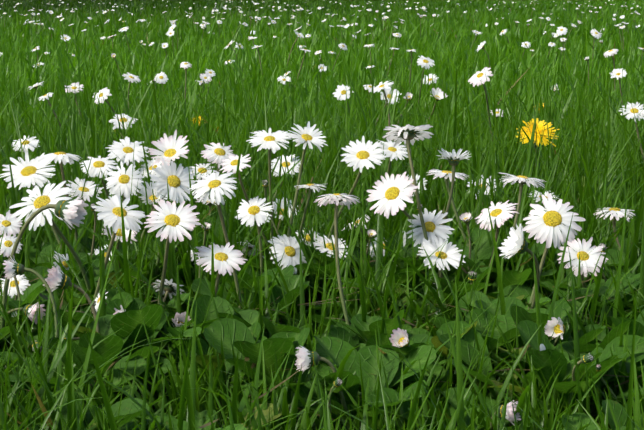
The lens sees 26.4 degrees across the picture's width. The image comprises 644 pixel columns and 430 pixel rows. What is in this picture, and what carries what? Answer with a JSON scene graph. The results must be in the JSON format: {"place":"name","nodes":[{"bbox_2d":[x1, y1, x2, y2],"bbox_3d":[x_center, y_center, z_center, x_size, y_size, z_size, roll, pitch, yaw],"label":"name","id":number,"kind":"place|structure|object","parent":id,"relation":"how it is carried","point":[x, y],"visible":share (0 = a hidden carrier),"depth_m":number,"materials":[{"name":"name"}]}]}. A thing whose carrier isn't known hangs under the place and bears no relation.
{"place":"outdoors","nodes":[
{"label":"outdoors","id":0,"kind":"place"},
{"bbox_2d":[0,0,643,429],"bbox_3d":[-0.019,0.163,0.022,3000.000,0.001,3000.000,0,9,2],"label":"ground","id":1,"kind":"structure","parent":0,"point":[315,426],"depth_m":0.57,"materials":[{"name":"green plant"}]},
{"bbox_2d":[0,275,29,309],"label":"daisy","id":2,"kind":"object","parent":1,"relation":"on","point":[22,282],"visible":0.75,"depth_m":0.62,"materials":[{"name":"white plant"}]},
{"bbox_2d":[12,135,39,190],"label":"daisy","id":3,"kind":"object","parent":1,"relation":"on","point":[30,144],"visible":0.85,"depth_m":0.95,"materials":[{"name":"white plant"}]},
{"bbox_2d":[0,196,88,348],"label":"daisy","id":4,"kind":"object","parent":1,"relation":"on","point":[69,212],"visible":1,"depth_m":0.57,"materials":[{"name":"white plant"}]},
{"bbox_2d":[65,82,83,118],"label":"daisy","id":5,"kind":"object","parent":1,"relation":"on","point":[74,87],"visible":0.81,"depth_m":1.30,"materials":[{"name":"white plant"}]},
{"bbox_2d":[80,156,116,199],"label":"daisy","id":6,"kind":"object","parent":1,"relation":"on","point":[97,164],"visible":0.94,"depth_m":0.78,"materials":[{"name":"white plant"}]},
{"bbox_2d":[88,244,111,260],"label":"daisy","id":7,"kind":"object","parent":1,"relation":"on","point":[96,252],"visible":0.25,"depth_m":0.71,"materials":[{"name":"white plant"}]},
{"bbox_2d":[92,87,115,114],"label":"daisy","id":8,"kind":"object","parent":1,"relation":"on","point":[105,92],"visible":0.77,"depth_m":1.30,"materials":[{"name":"white plant"}]},
{"bbox_2d":[101,223,136,267],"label":"daisy","id":9,"kind":"object","parent":1,"relation":"on","point":[126,234],"visible":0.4,"depth_m":0.69,"materials":[{"name":"white plant"}]},
{"bbox_2d":[153,279,185,309],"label":"daisy","id":10,"kind":"object","parent":1,"relation":"on","point":[170,287],"visible":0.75,"depth_m":0.66,"materials":[{"name":"white plant"}]},
{"bbox_2d":[144,199,200,356],"bbox_3d":[-0.064,0.030,0.600,0.024,0.075,0.034,0,9,2],"label":"daisy","id":11,"kind":"object","parent":1,"relation":"on","point":[171,219],"visible":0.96,"depth_m":0.59,"materials":[{"name":"white plant"}]},
{"bbox_2d":[191,248,199,280],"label":"daisy","id":12,"kind":"object","parent":1,"relation":"on","point":[192,254],"visible":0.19,"depth_m":0.72,"materials":[{"name":"white plant"}]},
{"bbox_2d":[199,221,211,295],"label":"daisy","id":13,"kind":"object","parent":1,"relation":"on","point":[206,228],"visible":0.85,"depth_m":0.66,"materials":[{"name":"green plant"}]},
{"bbox_2d":[188,172,241,308],"bbox_3d":[-0.047,0.024,0.611,0.023,0.085,0.023,0,9,2],"label":"daisy","id":14,"kind":"object","parent":1,"relation":"on","point":[213,185],"visible":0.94,"depth_m":0.60,"materials":[{"name":"white plant"}]},
{"bbox_2d":[39,62,393,139],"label":"daisies","id":15,"kind":"object","parent":1,"relation":"on","point":[130,78],"visible":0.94,"depth_m":1.19,"materials":[{"name":"white plant"}]},
{"bbox_2d":[194,242,246,296],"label":"daisy","id":16,"kind":"object","parent":1,"relation":"on","point":[226,257],"visible":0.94,"depth_m":0.59,"materials":[{"name":"white plant"}]},
{"bbox_2d":[240,240,257,260],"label":"daisy","id":17,"kind":"object","parent":1,"relation":"on","point":[250,247],"visible":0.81,"depth_m":0.72,"materials":[{"name":"green plant"}]},
{"bbox_2d":[247,128,290,261],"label":"daisy","id":18,"kind":"object","parent":1,"relation":"on","point":[269,140],"visible":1,"depth_m":0.70,"materials":[{"name":"white plant"}]},
{"bbox_2d":[267,197,298,229],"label":"daisy","id":19,"kind":"object","parent":1,"relation":"on","point":[281,207],"visible":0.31,"depth_m":0.78,"materials":[{"name":"white plant"}]},
{"bbox_2d":[277,76,290,88],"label":"daisy","id":20,"kind":"object","parent":1,"relation":"on","point":[287,78],"visible":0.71,"depth_m":1.70,"materials":[{"name":"white plant"}]},
{"bbox_2d":[271,154,300,201],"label":"daisy","id":21,"kind":"object","parent":1,"relation":"on","point":[290,163],"visible":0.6,"depth_m":0.86,"materials":[{"name":"white plant"}]},
{"bbox_2d":[0,231,593,350],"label":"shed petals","id":22,"kind":"object","parent":1,"relation":"on","point":[542,346],"visible":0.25,"depth_m":0.65,"materials":[{"name":"white plant"}]},
{"bbox_2d":[0,171,641,429],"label":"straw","id":23,"kind":"object","parent":1,"relation":"on","point":[419,312],"visible":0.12,"depth_m":0.59,"materials":[{"name":"green plant"}]},
{"bbox_2d":[0,223,642,429],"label":"tall grass","id":24,"kind":"structure","parent":1,"relation":"on","point":[190,393],"depth_m":0.46,"materials":[{"name":"green plant"}]},
{"bbox_2d":[0,173,643,429],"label":"daisy leaves","id":25,"kind":"object","parent":1,"relation":"on","point":[337,344],"visible":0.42,"depth_m":0.56,"materials":[{"name":"green plant"}]},
{"bbox_2d":[0,210,22,236],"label":"daisy","id":26,"kind":"object","parent":25,"relation":"on","point":[9,225],"visible":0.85,"depth_m":0.66,"materials":[{"name":"white plant"}]},
{"bbox_2d":[0,234,22,314],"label":"daisy","id":27,"kind":"object","parent":25,"relation":"on","point":[8,242],"visible":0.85,"depth_m":0.60,"materials":[{"name":"white plant"}]},
{"bbox_2d":[7,302,45,323],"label":"daisy","id":28,"kind":"object","parent":25,"relation":"on","point":[27,309],"visible":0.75,"depth_m":0.58,"materials":[{"name":"white plant"}]},
{"bbox_2d":[3,256,58,337],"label":"daisy","id":29,"kind":"object","parent":25,"relation":"on","point":[12,268],"visible":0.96,"depth_m":0.55,"materials":[{"name":"green plant"}]},
{"bbox_2d":[0,152,65,257],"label":"daisy","id":30,"kind":"object","parent":25,"relation":"on","point":[27,173],"visible":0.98,"depth_m":0.70,"materials":[{"name":"white plant"}]},
{"bbox_2d":[28,340,41,353],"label":"daisy","id":31,"kind":"object","parent":25,"relation":"on","point":[36,342],"visible":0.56,"depth_m":0.55,"materials":[{"name":"green plant"}]},
{"bbox_2d":[9,181,90,290],"bbox_3d":[-0.121,0.023,0.638,0.044,0.077,0.029,-4,10,-26],"label":"daisy","id":32,"kind":"object","parent":25,"relation":"on","point":[35,200],"visible":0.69,"depth_m":0.63,"materials":[{"name":"white plant"}]},
{"bbox_2d":[53,251,68,271],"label":"daisy","id":33,"kind":"object","parent":25,"relation":"on","point":[64,263],"visible":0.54,"depth_m":0.68,"materials":[{"name":"white plant"}]},
{"bbox_2d":[42,152,82,251],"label":"daisy","id":34,"kind":"object","parent":25,"relation":"on","point":[61,157],"visible":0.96,"depth_m":0.72,"materials":[{"name":"white plant"}]},
{"bbox_2d":[43,266,99,332],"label":"daisy","id":35,"kind":"object","parent":25,"relation":"on","point":[56,278],"visible":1,"depth_m":0.56,"materials":[{"name":"white plant"}]},
{"bbox_2d":[66,177,103,222],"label":"daisy","id":36,"kind":"object","parent":25,"relation":"on","point":[89,189],"visible":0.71,"depth_m":0.76,"materials":[{"name":"white plant"}]},
{"bbox_2d":[90,203,95,257],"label":"daisy","id":37,"kind":"object","parent":25,"relation":"on","point":[94,212],"visible":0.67,"depth_m":0.68,"materials":[{"name":"green plant"}]},
{"bbox_2d":[94,292,107,310],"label":"daisy","id":38,"kind":"object","parent":25,"relation":"on","point":[97,300],"visible":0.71,"depth_m":0.60,"materials":[{"name":"white plant"}]},
{"bbox_2d":[91,195,146,313],"bbox_3d":[-0.094,0.029,0.606,0.034,0.075,0.022,3,10,16],"label":"daisy","id":39,"kind":"object","parent":25,"relation":"on","point":[109,214],"visible":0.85,"depth_m":0.60,"materials":[{"name":"white plant"}]},
{"bbox_2d":[113,305,125,314],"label":"daisy","id":40,"kind":"object","parent":25,"relation":"on","point":[117,311],"visible":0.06,"depth_m":0.58,"materials":[{"name":"white plant"}]},
{"bbox_2d":[105,161,143,200],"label":"daisy","id":41,"kind":"object","parent":25,"relation":"on","point":[119,180],"visible":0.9,"depth_m":0.72,"materials":[{"name":"white plant"}]},
{"bbox_2d":[106,136,148,217],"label":"daisy","id":42,"kind":"object","parent":25,"relation":"on","point":[124,150],"visible":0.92,"depth_m":0.80,"materials":[{"name":"white plant"}]},
{"bbox_2d":[137,155,162,211],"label":"daisy","id":43,"kind":"object","parent":25,"relation":"on","point":[150,167],"visible":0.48,"depth_m":0.80,"materials":[{"name":"white plant"}]},
{"bbox_2d":[139,181,165,235],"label":"daisy","id":44,"kind":"object","parent":25,"relation":"on","point":[149,194],"visible":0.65,"depth_m":0.74,"materials":[{"name":"white plant"}]},
{"bbox_2d":[135,157,195,258],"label":"daisy","id":45,"kind":"object","parent":25,"relation":"on","point":[178,181],"visible":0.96,"depth_m":0.68,"materials":[{"name":"white plant"}]},
{"bbox_2d":[148,130,188,302],"bbox_3d":[-0.077,0.005,0.694,0.022,0.095,0.022,0,9,2],"label":"daisy","id":46,"kind":"object","parent":25,"relation":"on","point":[171,148],"visible":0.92,"depth_m":0.69,"materials":[{"name":"white plant"}]},
{"bbox_2d":[167,312,190,359],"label":"daisy","id":47,"kind":"object","parent":25,"relation":"on","point":[178,320],"visible":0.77,"depth_m":0.59,"materials":[{"name":"white plant"}]},
{"bbox_2d":[185,163,216,205],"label":"daisy","id":48,"kind":"object","parent":25,"relation":"on","point":[202,167],"visible":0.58,"depth_m":0.86,"materials":[{"name":"white plant"}]},
{"bbox_2d":[196,196,225,231],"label":"daisy","id":49,"kind":"object","parent":25,"relation":"on","point":[208,203],"visible":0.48,"depth_m":0.80,"materials":[{"name":"white plant"}]},
{"bbox_2d":[200,142,234,209],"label":"daisy","id":50,"kind":"object","parent":25,"relation":"on","point":[210,153],"visible":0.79,"depth_m":0.82,"materials":[{"name":"white plant"}]},
{"bbox_2d":[219,154,273,260],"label":"daisy","id":51,"kind":"object","parent":25,"relation":"on","point":[232,163],"visible":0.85,"depth_m":0.68,"materials":[{"name":"white plant"}]},
{"bbox_2d":[235,196,273,275],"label":"daisy","id":52,"kind":"object","parent":25,"relation":"on","point":[255,210],"visible":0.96,"depth_m":0.68,"materials":[{"name":"white plant"}]},
{"bbox_2d":[262,179,278,234],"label":"daisy","id":53,"kind":"object","parent":25,"relation":"on","point":[265,183],"visible":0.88,"depth_m":0.70,"materials":[{"name":"green plant"}]},
{"bbox_2d":[268,234,306,273],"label":"daisy","id":54,"kind":"object","parent":25,"relation":"on","point":[291,255],"visible":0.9,"depth_m":0.68,"materials":[{"name":"white plant"}]},
{"bbox_2d":[293,228,318,247],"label":"daisy","id":55,"kind":"object","parent":25,"relation":"on","point":[308,238],"visible":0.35,"depth_m":0.74,"materials":[{"name":"white plant"}]},
{"bbox_2d":[286,121,327,237],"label":"daisy","id":56,"kind":"object","parent":25,"relation":"on","point":[306,136],"visible":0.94,"depth_m":0.69,"materials":[{"name":"white plant"}]},
{"bbox_2d":[295,183,325,239],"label":"daisy","id":57,"kind":"object","parent":25,"relation":"on","point":[310,187],"visible":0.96,"depth_m":0.70,"materials":[{"name":"white plant"}]},
{"bbox_2d":[313,235,347,307],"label":"daisy","id":58,"kind":"object","parent":25,"relation":"on","point":[327,249],"visible":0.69,"depth_m":0.69,"materials":[{"name":"white plant"}]},
{"bbox_2d":[314,193,359,324],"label":"daisy","id":59,"kind":"object","parent":25,"relation":"on","point":[336,199],"visible":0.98,"depth_m":0.59,"materials":[{"name":"white plant"}]},
{"bbox_2d":[320,136,385,297],"bbox_3d":[0.011,0.006,0.690,0.020,0.093,0.046,-9,13,-42],"label":"daisy","id":60,"kind":"object","parent":25,"relation":"on","point":[360,155],"visible":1,"depth_m":0.68,"materials":[{"name":"white plant"}]},
{"bbox_2d":[342,214,369,242],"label":"daisy","id":61,"kind":"object","parent":25,"relation":"on","point":[361,230],"visible":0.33,"depth_m":0.74,"materials":[{"name":"white plant"}]},
{"bbox_2d":[359,228,376,272],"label":"daisy","id":62,"kind":"object","parent":25,"relation":"on","point":[372,233],"visible":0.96,"depth_m":0.68,"materials":[{"name":"white plant"}]},
{"bbox_2d":[367,237,385,256],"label":"daisy","id":63,"kind":"object","parent":25,"relation":"on","point":[371,247],"visible":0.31,"depth_m":0.72,"materials":[{"name":"white plant"}]},
{"bbox_2d":[366,172,418,219],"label":"daisy","id":64,"kind":"object","parent":25,"relation":"on","point":[392,194],"visible":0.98,"depth_m":0.66,"materials":[{"name":"white plant"}]},
{"bbox_2d":[382,124,435,285],"bbox_3d":[0.043,0.004,0.681,0.028,0.101,0.025,0,9,2],"label":"daisy","id":65,"kind":"object","parent":25,"relation":"on","point":[407,134],"visible":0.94,"depth_m":0.67,"materials":[{"name":"white plant"}]},
{"bbox_2d":[399,208,454,309],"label":"daisy","id":66,"kind":"object","parent":25,"relation":"on","point":[435,230],"visible":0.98,"depth_m":0.68,"materials":[{"name":"white plant"}]},
{"bbox_2d":[417,237,465,292],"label":"daisy","id":67,"kind":"object","parent":25,"relation":"on","point":[450,254],"visible":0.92,"depth_m":0.66,"materials":[{"name":"white plant"}]},
{"bbox_2d":[427,169,468,246],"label":"daisy","id":68,"kind":"object","parent":25,"relation":"on","point":[446,174],"visible":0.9,"depth_m":0.71,"materials":[{"name":"white plant"}]},
{"bbox_2d":[457,210,472,269],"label":"daisy","id":69,"kind":"object","parent":25,"relation":"on","point":[465,217],"visible":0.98,"depth_m":0.68,"materials":[{"name":"white plant"}]},
{"bbox_2d":[468,270,476,283],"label":"daisy","id":70,"kind":"object","parent":25,"relation":"on","point":[470,275],"visible":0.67,"depth_m":0.65,"materials":[{"name":"green plant"}]},
{"bbox_2d":[466,175,495,203],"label":"daisy","id":71,"kind":"object","parent":25,"relation":"on","point":[487,188],"visible":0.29,"depth_m":0.85,"materials":[{"name":"white plant"}]},
{"bbox_2d":[475,200,519,266],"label":"daisy","id":72,"kind":"object","parent":25,"relation":"on","point":[503,210],"visible":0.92,"depth_m":0.67,"materials":[{"name":"white plant"}]},
{"bbox_2d":[499,224,539,309],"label":"daisy","id":73,"kind":"object","parent":25,"relation":"on","point":[515,242],"visible":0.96,"depth_m":0.58,"materials":[{"name":"white plant"}]},
{"bbox_2d":[499,173,545,269],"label":"daisy","id":74,"kind":"object","parent":25,"relation":"on","point":[521,180],"visible":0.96,"depth_m":0.71,"materials":[{"name":"white plant"}]},
{"bbox_2d":[529,190,559,206],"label":"daisy","id":75,"kind":"object","parent":25,"relation":"on","point":[538,196],"visible":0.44,"depth_m":0.79,"materials":[{"name":"white plant"}]},
{"bbox_2d":[544,317,565,345],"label":"daisy","id":76,"kind":"object","parent":25,"relation":"on","point":[551,325],"visible":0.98,"depth_m":0.54,"materials":[{"name":"white plant"}]},
{"bbox_2d":[557,237,608,287],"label":"daisy","id":77,"kind":"object","parent":25,"relation":"on","point":[589,256],"visible":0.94,"depth_m":0.66,"materials":[{"name":"white plant"}]},
{"bbox_2d":[572,353,594,397],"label":"daisy","id":78,"kind":"object","parent":25,"relation":"on","point":[589,358],"visible":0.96,"depth_m":0.49,"materials":[{"name":"green plant"}]},
{"bbox_2d":[593,207,635,250],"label":"daisy","id":79,"kind":"object","parent":25,"relation":"on","point":[616,213],"visible":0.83,"depth_m":0.71,"materials":[{"name":"white plant"}]},
{"bbox_2d":[619,102,643,160],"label":"daisy","id":80,"kind":"object","parent":25,"relation":"on","point":[636,107],"visible":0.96,"depth_m":0.99,"materials":[{"name":"white plant"}]},
{"bbox_2d":[0,15,643,65],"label":"daisies","id":81,"kind":"object","parent":1,"relation":"on","point":[561,30],"visible":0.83,"depth_m":3.00,"materials":[{"name":"white plant"}]},
{"bbox_2d":[0,4,643,35],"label":"daisies","id":82,"kind":"object","parent":1,"relation":"on","point":[273,21],"visible":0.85,"depth_m":5.33,"materials":[{"name":"white plant"}]},
{"bbox_2d":[0,0,643,2],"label":"grass","id":83,"kind":"structure","parent":1,"relation":"on","point":[170,1],"depth_m":23.21,"materials":[{"name":"green plant"}]},
{"bbox_2d":[295,346,349,429],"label":"daisy","id":84,"kind":"object","parent":1,"relation":"on","point":[305,359],"visible":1,"depth_m":0.49,"materials":[{"name":"white plant"}]},
{"bbox_2d":[29,28,618,105],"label":"daisies","id":85,"kind":"object","parent":1,"relation":"on","point":[161,77],"visible":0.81,"depth_m":1.95,"materials":[{"name":"white plant"}]},
{"bbox_2d":[16,0,638,14],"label":"daisies","id":86,"kind":"object","parent":1,"relation":"on","point":[335,4],"visible":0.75,"depth_m":10.58,"materials":[{"name":"white plant"}]},
{"bbox_2d":[328,378,342,420],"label":"daisy","id":87,"kind":"object","parent":1,"relation":"on","point":[338,382],"visible":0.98,"depth_m":0.47,"materials":[{"name":"green plant"}]},
{"bbox_2d":[375,89,401,125],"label":"daisy","id":88,"kind":"object","parent":1,"relation":"on","point":[387,91],"visible":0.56,"depth_m":1.29,"materials":[{"name":"white plant"}]},
{"bbox_2d":[374,139,407,174],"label":"daisy","id":89,"kind":"object","parent":1,"relation":"on","point":[391,151],"visible":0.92,"depth_m":0.79,"materials":[{"name":"white plant"}]},
{"bbox_2d":[389,328,409,348],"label":"daisy","id":90,"kind":"object","parent":1,"relation":"on","point":[399,337],"visible":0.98,"depth_m":0.51,"materials":[{"name":"white plant"}]},
{"bbox_2d":[407,174,427,196],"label":"daisy","id":91,"kind":"object","parent":1,"relation":"on","point":[417,177],"visible":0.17,"depth_m":0.84,"materials":[{"name":"white plant"}]},
{"bbox_2d":[436,148,470,224],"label":"daisy","id":92,"kind":"object","parent":1,"relation":"on","point":[453,158],"visible":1,"depth_m":0.68,"materials":[{"name":"white plant"}]},
{"bbox_2d":[490,400,520,429],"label":"daisy","id":93,"kind":"object","parent":1,"relation":"on","point":[509,414],"visible":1,"depth_m":0.45,"materials":[{"name":"white plant"}]},
{"bbox_2d":[516,118,559,182],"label":"dandelion","id":94,"kind":"object","parent":1,"relation":"on","point":[540,126],"visible":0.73,"depth_m":0.97,"materials":[{"name":"yellow plant"}]},
{"bbox_2d":[523,193,585,309],"bbox_3d":[0.103,0.028,0.615,0.028,0.074,0.019,0,9,2],"label":"daisy","id":95,"kind":"object","parent":1,"relation":"on","point":[550,222],"visible":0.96,"depth_m":0.61,"materials":[{"name":"white plant"}]},
{"bbox_2d":[598,242,606,281],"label":"daisy","id":96,"kind":"object","parent":1,"relation":"on","point":[603,274],"visible":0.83,"depth_m":0.67,"materials":[{"name":"white plant"}]},
{"bbox_2d":[596,364,618,402],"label":"daisy","id":97,"kind":"object","parent":1,"relation":"on","point":[598,367],"visible":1,"depth_m":0.49,"materials":[{"name":"green plant"}]},
{"bbox_2d":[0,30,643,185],"bbox_3d":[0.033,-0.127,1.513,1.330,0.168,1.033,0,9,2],"label":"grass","id":98,"kind":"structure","parent":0,"point":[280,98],"depth_m":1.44,"materials":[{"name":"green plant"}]},
{"bbox_2d":[109,113,137,129],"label":"daisy","id":99,"kind":"object","parent":98,"relation":"on","point":[127,118],"visible":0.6,"depth_m":1.10,"materials":[{"name":"white plant"}]},
{"bbox_2d":[200,73,211,98],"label":"daisy","id":100,"kind":"object","parent":98,"relation":"on","point":[205,76],"visible":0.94,"depth_m":1.70,"materials":[{"name":"white plant"}]},
{"bbox_2d":[333,84,353,113],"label":"daisy","id":101,"kind":"object","parent":98,"relation":"on","point":[339,91],"visible":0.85,"depth_m":1.38,"materials":[{"name":"white plant"}]},
{"bbox_2d":[363,85,375,116],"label":"daisy","id":102,"kind":"object","parent":98,"relation":"on","point":[367,87],"visible":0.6,"depth_m":1.49,"materials":[{"name":"white plant"}]},
{"bbox_2d":[398,92,413,122],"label":"daisy","id":103,"kind":"object","parent":98,"relation":"on","point":[408,95],"visible":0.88,"depth_m":1.39,"materials":[{"name":"white plant"}]},
{"bbox_2d":[417,55,434,109],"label":"daisy","id":104,"kind":"object","parent":98,"relation":"on","point":[424,62],"visible":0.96,"depth_m":1.49,"materials":[{"name":"white plant"}]},
{"bbox_2d":[427,88,446,122],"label":"daisy","id":105,"kind":"object","parent":98,"relation":"on","point":[439,95],"visible":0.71,"depth_m":1.29,"materials":[{"name":"white plant"}]},
{"bbox_2d":[468,67,492,137],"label":"daisy","id":106,"kind":"object","parent":98,"relation":"on","point":[478,77],"visible":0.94,"depth_m":1.11,"materials":[{"name":"white plant"}]},
{"bbox_2d":[490,109,502,117],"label":"daisy","id":107,"kind":"object","parent":98,"relation":"on","point":[497,113],"visible":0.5,"depth_m":1.29,"materials":[{"name":"white plant"}]},
{"bbox_2d":[609,68,626,104],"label":"daisy","id":108,"kind":"object","parent":98,"relation":"on","point":[617,73],"visible":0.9,"depth_m":1.54,"materials":[{"name":"white plant"}]},
{"bbox_2d":[0,7,643,95],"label":"grass","id":109,"kind":"structure","parent":0,"point":[194,54],"depth_m":2.54,"materials":[{"name":"green plant"}]},
{"bbox_2d":[0,2,643,50],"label":"grass","id":110,"kind":"structure","parent":0,"point":[454,27],"depth_m":5.07,"materials":[{"name":"green plant"}]},
{"bbox_2d":[0,0,643,16],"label":"grass","id":111,"kind":"structure","parent":0,"point":[38,5],"depth_m":12.79,"materials":[{"name":"green plant"}]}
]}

